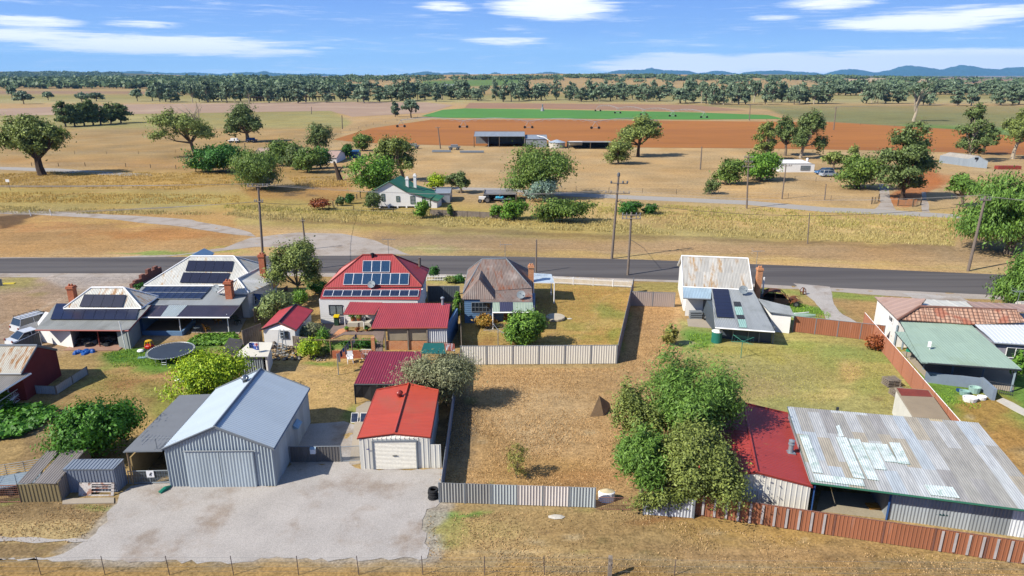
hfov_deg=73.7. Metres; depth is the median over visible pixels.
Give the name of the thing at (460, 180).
garden tree
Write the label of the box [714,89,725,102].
river gum
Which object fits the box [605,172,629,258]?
power pole
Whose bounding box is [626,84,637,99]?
river gum
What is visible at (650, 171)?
ground
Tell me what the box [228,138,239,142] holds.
car
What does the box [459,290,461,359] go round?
boundary fence
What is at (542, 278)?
carport
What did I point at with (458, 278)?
garden shrub
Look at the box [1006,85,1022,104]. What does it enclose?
river gum
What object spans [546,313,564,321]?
tank cover
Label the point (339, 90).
river gum
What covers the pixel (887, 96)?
river gum
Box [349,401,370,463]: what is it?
concrete path
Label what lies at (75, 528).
mown grass
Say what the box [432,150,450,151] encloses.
irrigation pipes
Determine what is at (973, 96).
river gum
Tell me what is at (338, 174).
dead stump
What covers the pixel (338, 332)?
brick paving
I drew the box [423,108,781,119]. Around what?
crop field
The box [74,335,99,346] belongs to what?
junk pile
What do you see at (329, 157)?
garden tree
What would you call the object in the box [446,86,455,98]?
river gum
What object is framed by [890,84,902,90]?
river gum
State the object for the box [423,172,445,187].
garden tree
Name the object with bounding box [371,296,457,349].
shed
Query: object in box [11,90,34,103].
gum tree
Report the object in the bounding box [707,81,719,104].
river gum
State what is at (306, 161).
garden tree
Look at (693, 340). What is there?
green grass
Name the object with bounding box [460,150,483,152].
irrigation pipes
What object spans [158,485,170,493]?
garden bin
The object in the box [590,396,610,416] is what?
pile of dirt
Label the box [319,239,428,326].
red roof house
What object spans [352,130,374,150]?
garden tree
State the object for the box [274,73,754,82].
scattered trees
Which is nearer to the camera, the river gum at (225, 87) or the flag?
the flag
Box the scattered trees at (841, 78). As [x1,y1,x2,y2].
[553,73,1023,86]
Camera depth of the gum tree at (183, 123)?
212.46 m
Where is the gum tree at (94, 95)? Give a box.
[87,92,104,100]
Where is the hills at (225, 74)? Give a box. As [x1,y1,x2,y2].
[120,71,359,75]
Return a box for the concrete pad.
[687,319,710,327]
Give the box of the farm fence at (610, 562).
[0,555,998,575]
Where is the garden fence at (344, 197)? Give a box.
[328,192,360,208]
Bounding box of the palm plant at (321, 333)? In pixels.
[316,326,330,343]
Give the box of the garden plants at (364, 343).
[338,337,380,347]
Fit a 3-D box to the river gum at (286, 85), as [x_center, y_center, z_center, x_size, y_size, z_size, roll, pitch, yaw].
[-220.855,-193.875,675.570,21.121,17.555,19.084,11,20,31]
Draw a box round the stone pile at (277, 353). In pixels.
[272,345,303,360]
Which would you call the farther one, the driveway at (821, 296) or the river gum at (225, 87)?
the river gum at (225, 87)
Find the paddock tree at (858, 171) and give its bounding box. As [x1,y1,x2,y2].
[828,150,893,188]
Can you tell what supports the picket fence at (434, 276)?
on the ground at (650, 171)
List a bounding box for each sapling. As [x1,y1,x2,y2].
[447,204,453,215]
[489,204,502,215]
[502,441,532,477]
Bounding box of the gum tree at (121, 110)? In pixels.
[110,103,133,122]
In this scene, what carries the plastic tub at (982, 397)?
on the ground at (650, 171)
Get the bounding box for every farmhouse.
[257,148,272,154]
[306,150,345,162]
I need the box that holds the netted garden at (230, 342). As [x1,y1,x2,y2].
[222,338,242,354]
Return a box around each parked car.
[4,326,41,343]
[814,167,834,173]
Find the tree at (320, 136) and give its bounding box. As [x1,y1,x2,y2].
[303,121,336,149]
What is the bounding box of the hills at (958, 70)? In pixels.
[599,65,1023,75]
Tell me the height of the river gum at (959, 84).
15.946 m
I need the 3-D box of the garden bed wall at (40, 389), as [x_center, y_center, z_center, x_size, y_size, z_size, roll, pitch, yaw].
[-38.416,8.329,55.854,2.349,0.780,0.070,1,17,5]
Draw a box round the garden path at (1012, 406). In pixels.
[996,398,1023,415]
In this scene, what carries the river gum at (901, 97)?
on the ground at (650, 171)
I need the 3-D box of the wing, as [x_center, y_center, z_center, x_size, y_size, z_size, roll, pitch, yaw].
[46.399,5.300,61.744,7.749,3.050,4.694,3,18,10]
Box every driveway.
[794,283,855,321]
[875,183,895,209]
[904,293,967,301]
[921,192,929,211]
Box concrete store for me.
[892,387,949,419]
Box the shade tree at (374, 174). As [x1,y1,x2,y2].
[342,149,407,192]
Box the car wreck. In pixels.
[760,288,800,306]
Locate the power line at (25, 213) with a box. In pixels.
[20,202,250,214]
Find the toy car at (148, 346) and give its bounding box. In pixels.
[144,339,154,350]
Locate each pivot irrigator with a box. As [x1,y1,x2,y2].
[396,117,661,128]
[594,105,707,117]
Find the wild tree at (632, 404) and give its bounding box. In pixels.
[607,369,667,440]
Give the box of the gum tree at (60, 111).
[51,100,76,126]
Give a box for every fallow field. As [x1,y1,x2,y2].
[0,102,452,116]
[465,103,738,110]
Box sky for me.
[0,0,1023,74]
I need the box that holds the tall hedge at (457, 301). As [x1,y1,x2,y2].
[453,291,461,312]
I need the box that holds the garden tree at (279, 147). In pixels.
[263,137,302,166]
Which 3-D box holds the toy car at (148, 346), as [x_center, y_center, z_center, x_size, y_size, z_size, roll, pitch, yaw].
[-34.533,5.391,64.956,0.912,0.960,0.680,0,17,0]
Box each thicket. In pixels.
[499,196,530,219]
[521,196,602,221]
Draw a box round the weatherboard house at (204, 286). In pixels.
[139,248,278,333]
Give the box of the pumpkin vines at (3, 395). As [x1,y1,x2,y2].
[0,390,13,408]
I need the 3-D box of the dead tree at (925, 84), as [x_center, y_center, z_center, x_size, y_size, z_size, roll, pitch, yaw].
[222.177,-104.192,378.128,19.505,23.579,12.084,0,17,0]
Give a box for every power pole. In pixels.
[247,184,267,253]
[300,219,305,241]
[535,239,536,272]
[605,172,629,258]
[622,212,640,274]
[743,154,753,208]
[781,164,791,198]
[807,213,809,243]
[966,196,990,270]
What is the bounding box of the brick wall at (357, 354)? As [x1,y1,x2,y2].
[332,337,375,358]
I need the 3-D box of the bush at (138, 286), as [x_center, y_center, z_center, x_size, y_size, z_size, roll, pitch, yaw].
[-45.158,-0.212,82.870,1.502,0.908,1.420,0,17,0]
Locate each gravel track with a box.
[0,211,255,236]
[0,536,93,542]
[126,232,409,256]
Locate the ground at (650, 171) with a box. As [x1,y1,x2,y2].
[0,71,1023,575]
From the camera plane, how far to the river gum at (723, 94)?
589.80 m
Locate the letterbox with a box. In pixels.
[309,447,315,453]
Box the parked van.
[9,309,44,331]
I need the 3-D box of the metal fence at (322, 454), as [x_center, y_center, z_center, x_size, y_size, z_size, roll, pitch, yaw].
[-13.248,11.184,45.964,3.477,1.230,0.070,0,17,-1]
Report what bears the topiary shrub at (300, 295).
on the ground at (650, 171)
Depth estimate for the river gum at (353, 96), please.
647.25 m
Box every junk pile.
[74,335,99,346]
[97,335,118,346]
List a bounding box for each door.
[79,483,113,495]
[184,452,222,486]
[219,451,256,486]
[373,441,416,468]
[503,314,510,320]
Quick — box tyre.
[428,486,437,493]
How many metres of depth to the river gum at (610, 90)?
670.36 m
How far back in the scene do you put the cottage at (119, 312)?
67.38 m
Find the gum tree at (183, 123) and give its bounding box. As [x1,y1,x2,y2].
[142,101,219,152]
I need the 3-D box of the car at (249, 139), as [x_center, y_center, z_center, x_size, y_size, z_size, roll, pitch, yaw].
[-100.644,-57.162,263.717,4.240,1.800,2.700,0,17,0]
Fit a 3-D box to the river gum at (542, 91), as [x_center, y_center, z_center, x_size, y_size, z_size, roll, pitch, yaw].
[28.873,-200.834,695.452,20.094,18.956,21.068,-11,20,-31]
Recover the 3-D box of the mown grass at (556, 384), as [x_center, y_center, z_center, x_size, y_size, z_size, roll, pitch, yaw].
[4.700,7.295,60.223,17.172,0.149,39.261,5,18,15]
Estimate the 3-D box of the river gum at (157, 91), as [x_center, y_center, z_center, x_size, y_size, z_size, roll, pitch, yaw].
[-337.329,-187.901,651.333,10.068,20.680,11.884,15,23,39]
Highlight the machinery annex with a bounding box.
[525,135,546,146]
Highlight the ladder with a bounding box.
[277,329,287,353]
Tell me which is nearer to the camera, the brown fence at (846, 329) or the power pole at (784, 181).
the brown fence at (846, 329)
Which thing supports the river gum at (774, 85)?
on the ground at (650, 171)
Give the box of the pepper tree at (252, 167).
[218,146,290,190]
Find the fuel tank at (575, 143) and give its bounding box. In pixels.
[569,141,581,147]
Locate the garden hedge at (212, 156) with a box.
[175,138,253,171]
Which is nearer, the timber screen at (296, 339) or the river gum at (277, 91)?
the timber screen at (296, 339)
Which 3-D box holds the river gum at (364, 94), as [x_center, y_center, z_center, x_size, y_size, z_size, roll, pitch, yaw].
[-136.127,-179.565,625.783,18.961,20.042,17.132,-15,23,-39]
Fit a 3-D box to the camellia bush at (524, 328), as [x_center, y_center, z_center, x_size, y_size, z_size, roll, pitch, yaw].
[1.242,3.773,64.997,5.340,4.425,4.676,0,17,0]
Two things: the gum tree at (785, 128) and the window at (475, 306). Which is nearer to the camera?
the window at (475, 306)
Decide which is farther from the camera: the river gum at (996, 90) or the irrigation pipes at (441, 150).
the river gum at (996, 90)
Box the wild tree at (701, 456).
[654,406,758,521]
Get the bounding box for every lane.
[0,167,150,175]
[432,187,564,195]
[565,193,959,217]
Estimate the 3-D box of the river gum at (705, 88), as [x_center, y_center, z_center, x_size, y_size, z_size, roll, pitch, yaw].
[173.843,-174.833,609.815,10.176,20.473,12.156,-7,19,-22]
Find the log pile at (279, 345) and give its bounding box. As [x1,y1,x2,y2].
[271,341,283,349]
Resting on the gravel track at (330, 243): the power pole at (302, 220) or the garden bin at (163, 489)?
the power pole at (302, 220)
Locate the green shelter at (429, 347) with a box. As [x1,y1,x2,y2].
[421,343,445,354]
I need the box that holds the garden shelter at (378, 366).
[354,351,421,403]
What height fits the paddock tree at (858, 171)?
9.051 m
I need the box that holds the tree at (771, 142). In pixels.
[751,120,779,153]
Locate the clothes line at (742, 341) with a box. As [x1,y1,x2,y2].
[731,335,753,357]
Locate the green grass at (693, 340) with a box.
[101,302,982,409]
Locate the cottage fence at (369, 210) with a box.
[334,205,410,212]
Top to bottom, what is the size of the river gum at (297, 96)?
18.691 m
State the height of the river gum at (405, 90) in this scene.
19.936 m
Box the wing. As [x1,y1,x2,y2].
[974,323,1023,359]
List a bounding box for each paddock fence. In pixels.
[31,162,175,167]
[576,187,875,202]
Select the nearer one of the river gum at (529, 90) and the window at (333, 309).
the window at (333, 309)
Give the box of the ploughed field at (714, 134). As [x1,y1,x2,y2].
[334,119,1023,154]
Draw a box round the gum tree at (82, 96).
[74,91,88,101]
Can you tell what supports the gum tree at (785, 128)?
on the ground at (650, 171)
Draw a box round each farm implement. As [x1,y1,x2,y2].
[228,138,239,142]
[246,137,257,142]
[448,144,459,149]
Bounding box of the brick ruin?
[129,266,161,287]
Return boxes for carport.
[533,273,554,303]
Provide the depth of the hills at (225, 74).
12563.13 m
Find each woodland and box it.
[0,70,131,76]
[0,73,351,91]
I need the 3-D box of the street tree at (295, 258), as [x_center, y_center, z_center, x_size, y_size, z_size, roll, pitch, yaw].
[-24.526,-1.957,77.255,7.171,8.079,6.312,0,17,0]
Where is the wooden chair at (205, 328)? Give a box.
[201,323,210,331]
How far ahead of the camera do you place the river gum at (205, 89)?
637.57 m
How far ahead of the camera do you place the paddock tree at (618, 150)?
197.25 m
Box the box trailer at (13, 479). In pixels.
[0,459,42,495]
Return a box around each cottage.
[35,284,158,350]
[370,174,443,207]
[773,158,814,171]
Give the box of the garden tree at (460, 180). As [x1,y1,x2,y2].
[444,170,470,192]
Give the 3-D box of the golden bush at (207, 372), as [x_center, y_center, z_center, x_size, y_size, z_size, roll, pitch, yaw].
[-23.855,6.812,54.027,8.155,5.169,6.556,-8,19,-23]
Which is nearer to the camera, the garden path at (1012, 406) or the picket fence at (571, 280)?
the garden path at (1012, 406)
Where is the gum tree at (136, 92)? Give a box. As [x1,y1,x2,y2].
[128,88,143,100]
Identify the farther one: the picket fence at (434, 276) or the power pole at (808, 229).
the power pole at (808, 229)
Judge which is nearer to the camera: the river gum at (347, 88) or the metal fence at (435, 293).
the metal fence at (435, 293)
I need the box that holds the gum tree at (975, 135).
[952,102,992,156]
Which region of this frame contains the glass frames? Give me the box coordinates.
[351,413,366,422]
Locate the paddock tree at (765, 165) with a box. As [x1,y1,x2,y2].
[738,149,786,180]
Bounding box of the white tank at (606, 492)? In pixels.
[598,488,614,502]
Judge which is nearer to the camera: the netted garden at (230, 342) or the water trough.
the netted garden at (230, 342)
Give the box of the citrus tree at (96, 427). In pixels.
[30,391,149,469]
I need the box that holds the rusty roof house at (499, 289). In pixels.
[462,244,534,328]
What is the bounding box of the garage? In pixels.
[357,383,441,469]
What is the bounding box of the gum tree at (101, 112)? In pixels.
[92,105,112,124]
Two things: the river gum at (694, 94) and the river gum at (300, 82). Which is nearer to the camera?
the river gum at (694, 94)
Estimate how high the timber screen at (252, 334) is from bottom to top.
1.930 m
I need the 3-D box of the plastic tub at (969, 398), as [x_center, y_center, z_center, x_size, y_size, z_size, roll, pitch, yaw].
[36.721,8.906,54.729,1.210,0.350,0.880,0,17,0]
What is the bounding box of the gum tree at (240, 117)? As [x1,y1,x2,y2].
[221,101,265,138]
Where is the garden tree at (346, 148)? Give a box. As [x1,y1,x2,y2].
[340,143,352,157]
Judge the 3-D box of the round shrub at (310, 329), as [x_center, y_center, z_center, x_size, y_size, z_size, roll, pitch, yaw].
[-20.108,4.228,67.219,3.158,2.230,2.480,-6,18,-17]
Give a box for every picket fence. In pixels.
[426,275,463,280]
[553,276,631,286]
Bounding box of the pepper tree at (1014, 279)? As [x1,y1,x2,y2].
[982,246,1023,302]
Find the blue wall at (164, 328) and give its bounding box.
[142,319,195,335]
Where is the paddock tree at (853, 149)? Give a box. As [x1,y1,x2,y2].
[844,143,859,168]
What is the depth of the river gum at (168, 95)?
635.34 m
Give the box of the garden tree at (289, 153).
[278,141,307,169]
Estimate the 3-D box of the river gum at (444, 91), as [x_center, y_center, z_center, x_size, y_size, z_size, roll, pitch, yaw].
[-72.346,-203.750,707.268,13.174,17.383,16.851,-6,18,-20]
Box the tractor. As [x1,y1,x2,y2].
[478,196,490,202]
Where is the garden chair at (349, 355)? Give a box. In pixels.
[346,350,353,362]
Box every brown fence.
[694,494,1023,563]
[792,316,885,339]
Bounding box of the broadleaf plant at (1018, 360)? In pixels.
[1009,349,1023,379]
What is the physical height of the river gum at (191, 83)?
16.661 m
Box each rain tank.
[537,135,564,148]
[880,314,887,333]
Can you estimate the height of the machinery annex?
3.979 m
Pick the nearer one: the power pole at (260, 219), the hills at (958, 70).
the power pole at (260, 219)
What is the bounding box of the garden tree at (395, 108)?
[390,101,400,116]
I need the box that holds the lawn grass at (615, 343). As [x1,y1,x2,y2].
[83,283,889,410]
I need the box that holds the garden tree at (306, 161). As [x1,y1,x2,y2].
[292,145,327,172]
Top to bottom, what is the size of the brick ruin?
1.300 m
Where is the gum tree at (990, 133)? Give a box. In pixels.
[981,122,1002,154]
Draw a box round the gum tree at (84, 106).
[73,103,96,125]
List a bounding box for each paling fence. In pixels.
[253,285,287,322]
[429,209,504,218]
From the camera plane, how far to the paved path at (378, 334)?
69.22 m
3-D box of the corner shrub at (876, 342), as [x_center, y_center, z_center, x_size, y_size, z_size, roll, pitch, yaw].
[34.574,5.047,64.786,2.663,2.123,2.147,3,18,8]
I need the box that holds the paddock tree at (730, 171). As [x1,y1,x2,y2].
[709,157,753,184]
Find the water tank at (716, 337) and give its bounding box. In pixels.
[711,329,722,343]
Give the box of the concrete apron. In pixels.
[62,497,113,504]
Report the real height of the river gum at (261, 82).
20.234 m
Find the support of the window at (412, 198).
in the white cottage at (402, 185)
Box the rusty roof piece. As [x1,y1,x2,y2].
[444,343,454,357]
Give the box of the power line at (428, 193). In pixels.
[256,184,617,194]
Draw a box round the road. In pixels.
[0,255,1006,294]
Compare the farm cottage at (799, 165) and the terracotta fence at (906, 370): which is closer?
the terracotta fence at (906, 370)
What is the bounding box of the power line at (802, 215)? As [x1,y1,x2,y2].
[621,201,980,215]
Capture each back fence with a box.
[438,482,595,507]
[643,497,695,518]
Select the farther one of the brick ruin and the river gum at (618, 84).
the river gum at (618, 84)
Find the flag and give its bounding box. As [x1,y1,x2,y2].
[249,342,259,352]
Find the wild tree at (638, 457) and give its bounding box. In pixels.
[609,416,675,499]
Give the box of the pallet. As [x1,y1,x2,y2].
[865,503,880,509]
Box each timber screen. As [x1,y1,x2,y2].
[241,323,262,346]
[292,336,307,346]
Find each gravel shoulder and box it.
[0,273,1007,299]
[1,255,357,257]
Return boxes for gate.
[0,389,19,406]
[0,485,20,502]
[127,470,169,483]
[340,445,359,461]
[596,497,630,509]
[897,198,914,205]
[912,197,922,206]
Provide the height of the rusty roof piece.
1.420 m
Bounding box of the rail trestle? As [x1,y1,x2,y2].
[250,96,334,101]
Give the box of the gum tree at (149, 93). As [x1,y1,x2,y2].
[145,88,157,100]
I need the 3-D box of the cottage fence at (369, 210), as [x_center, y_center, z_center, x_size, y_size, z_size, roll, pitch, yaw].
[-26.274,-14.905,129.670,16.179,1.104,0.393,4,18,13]
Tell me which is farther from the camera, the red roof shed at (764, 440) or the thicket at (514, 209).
the thicket at (514, 209)
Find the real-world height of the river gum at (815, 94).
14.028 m
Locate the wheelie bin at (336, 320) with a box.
[333,314,339,325]
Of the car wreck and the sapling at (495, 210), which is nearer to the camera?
the car wreck
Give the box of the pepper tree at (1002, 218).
[937,165,1023,254]
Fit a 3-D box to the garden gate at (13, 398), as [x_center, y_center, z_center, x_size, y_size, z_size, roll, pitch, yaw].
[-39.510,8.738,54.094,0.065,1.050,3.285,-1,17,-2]
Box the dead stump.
[333,161,342,179]
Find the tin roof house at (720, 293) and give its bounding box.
[677,248,793,343]
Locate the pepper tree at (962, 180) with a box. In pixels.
[944,171,983,206]
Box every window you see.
[253,293,262,305]
[280,331,288,338]
[328,305,342,314]
[410,196,414,203]
[471,302,489,311]
[800,166,809,169]
[820,170,834,172]
[888,314,893,323]
[1005,347,1023,357]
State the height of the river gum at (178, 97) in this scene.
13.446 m
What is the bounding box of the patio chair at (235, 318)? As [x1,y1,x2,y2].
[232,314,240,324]
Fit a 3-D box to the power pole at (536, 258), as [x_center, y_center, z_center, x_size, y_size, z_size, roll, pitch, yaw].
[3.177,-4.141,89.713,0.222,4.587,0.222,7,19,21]
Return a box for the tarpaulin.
[72,348,95,354]
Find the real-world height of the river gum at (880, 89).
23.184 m
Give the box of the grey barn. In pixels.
[939,152,987,168]
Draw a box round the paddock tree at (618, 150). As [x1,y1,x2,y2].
[601,136,636,163]
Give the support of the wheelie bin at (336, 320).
on the paved path at (378, 334)
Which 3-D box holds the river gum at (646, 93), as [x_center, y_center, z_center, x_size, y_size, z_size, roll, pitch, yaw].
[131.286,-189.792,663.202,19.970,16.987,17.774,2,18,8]
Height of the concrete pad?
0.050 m
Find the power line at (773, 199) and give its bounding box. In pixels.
[606,190,978,199]
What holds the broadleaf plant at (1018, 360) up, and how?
on the ground at (650, 171)
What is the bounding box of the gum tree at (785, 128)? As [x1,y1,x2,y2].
[774,114,798,155]
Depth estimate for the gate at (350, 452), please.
46.04 m
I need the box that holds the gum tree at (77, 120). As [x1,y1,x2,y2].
[63,103,86,125]
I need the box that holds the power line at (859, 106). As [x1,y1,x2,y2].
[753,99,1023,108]
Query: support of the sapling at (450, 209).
on the ground at (650, 171)
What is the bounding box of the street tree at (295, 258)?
[259,235,324,301]
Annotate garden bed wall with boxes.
[34,385,56,394]
[55,366,87,394]
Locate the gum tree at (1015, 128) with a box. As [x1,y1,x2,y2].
[1000,107,1023,158]
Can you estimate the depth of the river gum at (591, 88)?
675.73 m
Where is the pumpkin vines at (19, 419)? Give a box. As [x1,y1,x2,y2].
[0,401,57,438]
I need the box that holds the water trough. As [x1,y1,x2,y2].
[994,165,1021,168]
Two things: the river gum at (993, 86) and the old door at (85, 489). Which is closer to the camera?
the old door at (85, 489)
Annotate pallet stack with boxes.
[881,376,901,386]
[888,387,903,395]
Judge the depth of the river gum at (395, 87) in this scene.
671.19 m
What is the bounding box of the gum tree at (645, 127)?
[616,112,663,156]
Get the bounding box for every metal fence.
[13,332,41,345]
[288,446,341,462]
[427,286,459,301]
[441,354,458,482]
[460,345,617,364]
[617,278,633,362]
[630,291,675,306]
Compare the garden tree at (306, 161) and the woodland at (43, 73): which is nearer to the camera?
the garden tree at (306, 161)
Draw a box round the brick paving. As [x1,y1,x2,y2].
[330,328,344,338]
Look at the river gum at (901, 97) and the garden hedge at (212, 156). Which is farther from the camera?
the river gum at (901, 97)
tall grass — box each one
[0,171,357,204]
[0,204,955,245]
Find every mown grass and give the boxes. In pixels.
[0,503,1018,575]
[439,309,674,490]
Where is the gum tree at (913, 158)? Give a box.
[873,117,944,199]
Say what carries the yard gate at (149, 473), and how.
attached to the shed at (246, 430)
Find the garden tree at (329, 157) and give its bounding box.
[314,145,334,168]
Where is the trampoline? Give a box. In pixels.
[145,342,194,366]
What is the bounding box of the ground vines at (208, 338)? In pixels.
[187,331,238,345]
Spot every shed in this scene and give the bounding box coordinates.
[0,344,60,399]
[16,447,91,501]
[62,458,127,492]
[123,368,310,486]
[235,342,272,374]
[260,304,313,346]
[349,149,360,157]
[371,296,457,349]
[435,188,452,202]
[474,131,524,146]
[483,189,516,201]
[567,141,610,148]
[701,402,812,509]
[787,406,1023,537]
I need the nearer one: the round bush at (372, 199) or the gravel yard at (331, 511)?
the gravel yard at (331, 511)
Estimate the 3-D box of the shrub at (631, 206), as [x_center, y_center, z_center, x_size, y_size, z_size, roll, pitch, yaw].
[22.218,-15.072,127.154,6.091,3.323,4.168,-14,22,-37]
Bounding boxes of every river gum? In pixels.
[145,84,154,90]
[152,80,163,101]
[162,87,178,102]
[165,81,177,89]
[171,88,182,101]
[176,85,186,94]
[184,81,195,85]
[185,83,198,102]
[194,84,202,101]
[196,77,217,102]
[213,82,225,101]
[217,80,231,102]
[229,82,241,101]
[235,82,245,100]
[243,84,252,102]
[249,87,261,100]
[251,85,265,100]
[254,79,266,90]
[263,85,274,102]
[270,84,283,101]
[275,84,289,100]
[281,83,299,100]
[286,83,307,102]
[292,80,304,85]
[297,83,313,101]
[308,80,316,101]
[314,81,322,92]
[317,81,334,101]
[329,85,337,94]
[335,83,345,100]
[340,86,351,100]
[344,80,355,94]
[350,88,361,101]
[354,81,370,102]
[364,79,374,91]
[369,86,389,101]
[370,82,380,93]
[383,86,396,100]
[389,81,407,100]
[398,81,412,98]
[404,79,417,97]
[413,79,421,99]
[417,83,431,99]
[430,83,442,101]
[436,83,447,99]
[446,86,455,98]
[451,78,463,99]
[458,79,470,99]
[465,87,473,99]
[470,87,484,100]
[480,85,489,93]
[490,77,499,100]
[497,82,509,101]
[507,82,516,101]
[513,85,526,100]
[516,76,531,99]
[526,88,532,98]
[530,85,539,100]
[531,81,549,99]
[541,82,552,91]
[550,77,563,99]
[562,85,573,100]
[571,86,578,99]
[574,87,589,101]
[584,78,593,99]
[586,82,600,100]
[590,84,607,100]
[598,80,607,87]
[605,82,618,100]
[612,81,622,98]
[618,87,629,99]
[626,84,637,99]
[630,85,643,100]
[638,84,656,100]
[649,79,657,99]
[653,84,669,100]
[664,81,674,93]
[669,86,690,102]
[682,79,690,102]
[686,84,700,102]
[689,82,697,91]
[697,80,704,102]
[701,81,711,103]
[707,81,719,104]
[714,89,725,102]
[717,83,731,104]
[725,79,737,102]
[730,82,748,104]
[741,80,754,103]
[750,79,762,102]
[759,83,772,104]
[765,77,785,101]
[777,81,788,101]
[783,89,792,102]
[787,83,801,103]
[796,81,808,103]
[803,86,810,102]
[808,88,821,103]
[814,85,823,102]
[816,79,832,85]
[818,82,837,103]
[828,81,837,94]
[836,81,845,94]
[838,85,857,95]
[855,81,869,92]
[859,83,874,103]
[870,79,876,101]
[873,77,886,103]
[879,86,898,102]
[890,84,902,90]
[891,86,910,103]
[900,81,912,92]
[911,89,925,100]
[921,89,929,104]
[924,79,938,104]
[934,79,941,93]
[936,84,949,94]
[943,79,961,94]
[945,82,967,93]
[950,90,966,105]
[956,83,968,93]
[966,83,982,105]
[977,83,987,93]
[984,80,992,94]
[987,81,1000,93]
[989,85,1007,103]
[990,85,1012,104]
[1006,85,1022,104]
[1007,81,1023,87]
[1011,88,1023,104]
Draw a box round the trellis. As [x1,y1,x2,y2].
[329,340,352,357]
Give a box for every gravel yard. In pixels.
[0,462,441,563]
[291,421,360,464]
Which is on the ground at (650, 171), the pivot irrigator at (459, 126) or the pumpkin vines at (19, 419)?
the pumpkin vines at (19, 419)
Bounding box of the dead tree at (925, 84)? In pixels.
[897,78,933,121]
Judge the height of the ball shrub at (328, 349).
1.496 m
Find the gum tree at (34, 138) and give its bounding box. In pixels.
[0,113,76,175]
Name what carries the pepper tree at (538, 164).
on the ground at (650, 171)
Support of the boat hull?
on the ground at (650, 171)
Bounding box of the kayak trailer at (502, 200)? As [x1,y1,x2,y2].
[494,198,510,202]
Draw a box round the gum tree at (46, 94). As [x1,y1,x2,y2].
[42,91,53,99]
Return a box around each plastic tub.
[959,389,970,395]
[962,395,978,402]
[968,385,981,393]
[977,395,986,400]
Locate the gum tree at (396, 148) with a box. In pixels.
[372,133,417,177]
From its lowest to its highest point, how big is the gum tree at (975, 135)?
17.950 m
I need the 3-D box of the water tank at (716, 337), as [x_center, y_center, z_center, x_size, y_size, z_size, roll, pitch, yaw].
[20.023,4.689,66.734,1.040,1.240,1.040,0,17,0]
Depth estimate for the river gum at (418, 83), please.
707.21 m
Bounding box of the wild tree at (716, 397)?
[631,323,761,441]
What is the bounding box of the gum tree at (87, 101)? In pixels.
[82,98,99,124]
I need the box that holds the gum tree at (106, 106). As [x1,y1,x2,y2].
[102,102,118,123]
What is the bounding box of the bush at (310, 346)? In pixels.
[294,335,328,359]
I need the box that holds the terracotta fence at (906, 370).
[863,312,959,420]
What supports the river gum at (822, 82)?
on the ground at (650, 171)
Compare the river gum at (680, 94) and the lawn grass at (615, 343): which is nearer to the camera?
the lawn grass at (615, 343)
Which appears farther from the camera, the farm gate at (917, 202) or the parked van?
the farm gate at (917, 202)
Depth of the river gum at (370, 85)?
897.88 m
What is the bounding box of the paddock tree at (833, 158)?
[821,151,844,168]
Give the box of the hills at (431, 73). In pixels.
[401,71,562,74]
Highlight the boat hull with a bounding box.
[791,312,815,317]
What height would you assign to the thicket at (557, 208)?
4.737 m
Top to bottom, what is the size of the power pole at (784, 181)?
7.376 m
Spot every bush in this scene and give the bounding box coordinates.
[134,282,145,289]
[154,342,263,401]
[254,288,293,320]
[294,335,328,359]
[361,190,385,208]
[372,347,487,406]
[501,305,551,344]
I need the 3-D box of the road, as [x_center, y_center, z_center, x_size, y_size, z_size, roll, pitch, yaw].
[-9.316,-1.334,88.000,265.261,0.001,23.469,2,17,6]
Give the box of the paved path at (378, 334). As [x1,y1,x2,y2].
[321,323,383,350]
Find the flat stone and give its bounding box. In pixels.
[548,514,564,518]
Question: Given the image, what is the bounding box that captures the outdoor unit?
[689,310,702,318]
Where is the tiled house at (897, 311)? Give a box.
[874,287,1023,347]
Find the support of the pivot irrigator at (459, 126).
on the ploughed field at (714, 134)
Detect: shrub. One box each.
[254,169,277,187]
[290,286,309,305]
[299,321,322,337]
[306,280,326,293]
[308,197,333,207]
[316,347,327,355]
[322,342,334,353]
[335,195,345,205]
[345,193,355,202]
[413,199,431,217]
[429,265,439,275]
[443,275,455,282]
[452,304,460,319]
[453,274,465,283]
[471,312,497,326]
[519,178,561,199]
[617,198,643,214]
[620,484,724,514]
[640,203,658,213]
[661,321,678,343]
[702,177,720,193]
[860,331,884,350]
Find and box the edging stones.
[311,355,326,361]
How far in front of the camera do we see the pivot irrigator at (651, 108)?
435.96 m
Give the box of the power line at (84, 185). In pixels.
[0,184,228,186]
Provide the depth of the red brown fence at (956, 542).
38.08 m
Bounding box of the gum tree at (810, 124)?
[790,108,831,158]
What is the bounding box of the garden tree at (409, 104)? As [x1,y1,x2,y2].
[400,98,419,117]
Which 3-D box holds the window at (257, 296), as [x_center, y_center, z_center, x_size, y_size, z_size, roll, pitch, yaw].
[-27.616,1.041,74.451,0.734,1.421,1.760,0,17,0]
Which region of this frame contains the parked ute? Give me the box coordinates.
[819,170,835,176]
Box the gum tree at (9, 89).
[4,85,16,97]
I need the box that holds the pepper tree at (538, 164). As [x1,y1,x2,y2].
[497,135,583,197]

